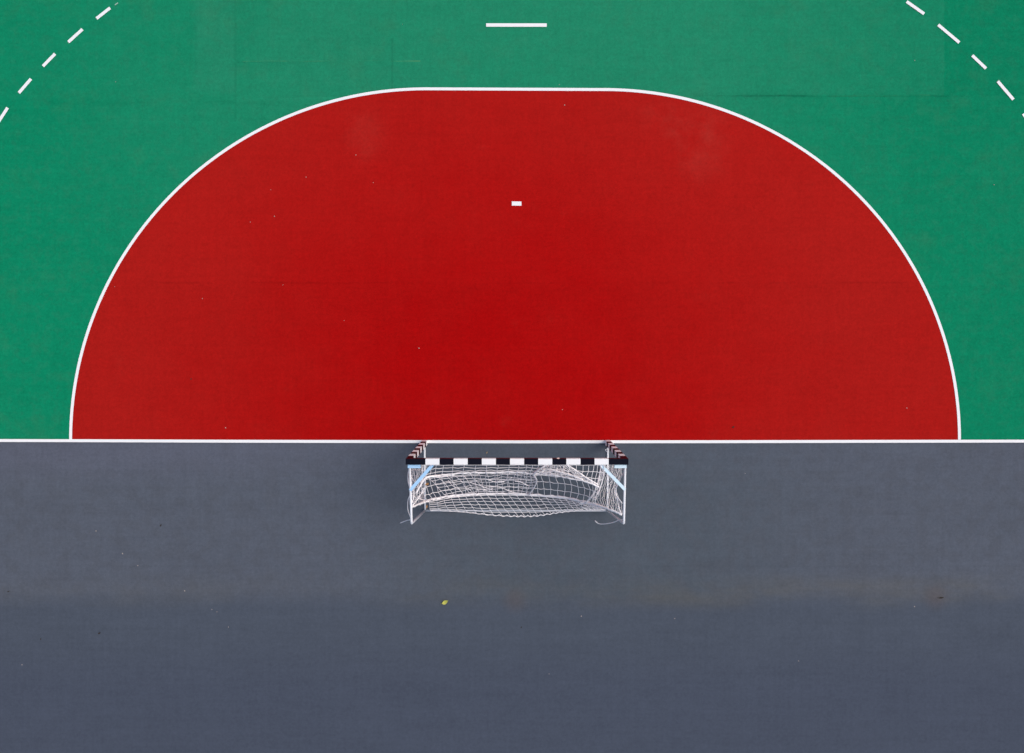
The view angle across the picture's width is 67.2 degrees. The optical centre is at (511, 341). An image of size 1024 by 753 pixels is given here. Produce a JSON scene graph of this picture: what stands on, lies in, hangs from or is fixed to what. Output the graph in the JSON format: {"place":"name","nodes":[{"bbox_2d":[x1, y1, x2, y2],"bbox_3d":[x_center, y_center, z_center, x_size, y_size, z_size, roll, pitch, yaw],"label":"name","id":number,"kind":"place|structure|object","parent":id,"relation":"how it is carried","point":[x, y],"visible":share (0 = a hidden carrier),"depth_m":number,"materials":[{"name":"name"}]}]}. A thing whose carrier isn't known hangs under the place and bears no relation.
{"place":"outdoors","nodes":[
{"label":"outdoors","id":0,"kind":"place"},
{"bbox_2d":[0,0,1023,442],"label":"court surface","id":1,"kind":"object","parent":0,"point":[750,220],"visible":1,"depth_m":12.99,"materials":[{"name":"plastic"}]},
{"bbox_2d":[0,442,1023,752],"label":"ground","id":2,"kind":"structure","parent":0,"point":[788,586],"depth_m":13.00,"materials":[{"name":"grey asphalt"}]},
{"bbox_2d":[400,440,627,523],"bbox_3d":[-0.012,2.318,11.959,3.328,2.077,1.298,0,90,0],"label":"handball goal","id":3,"kind":"object","parent":2,"relation":"on","point":[620,460],"visible":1,"depth_m":11.32,"materials":[{"name":"white paint"}]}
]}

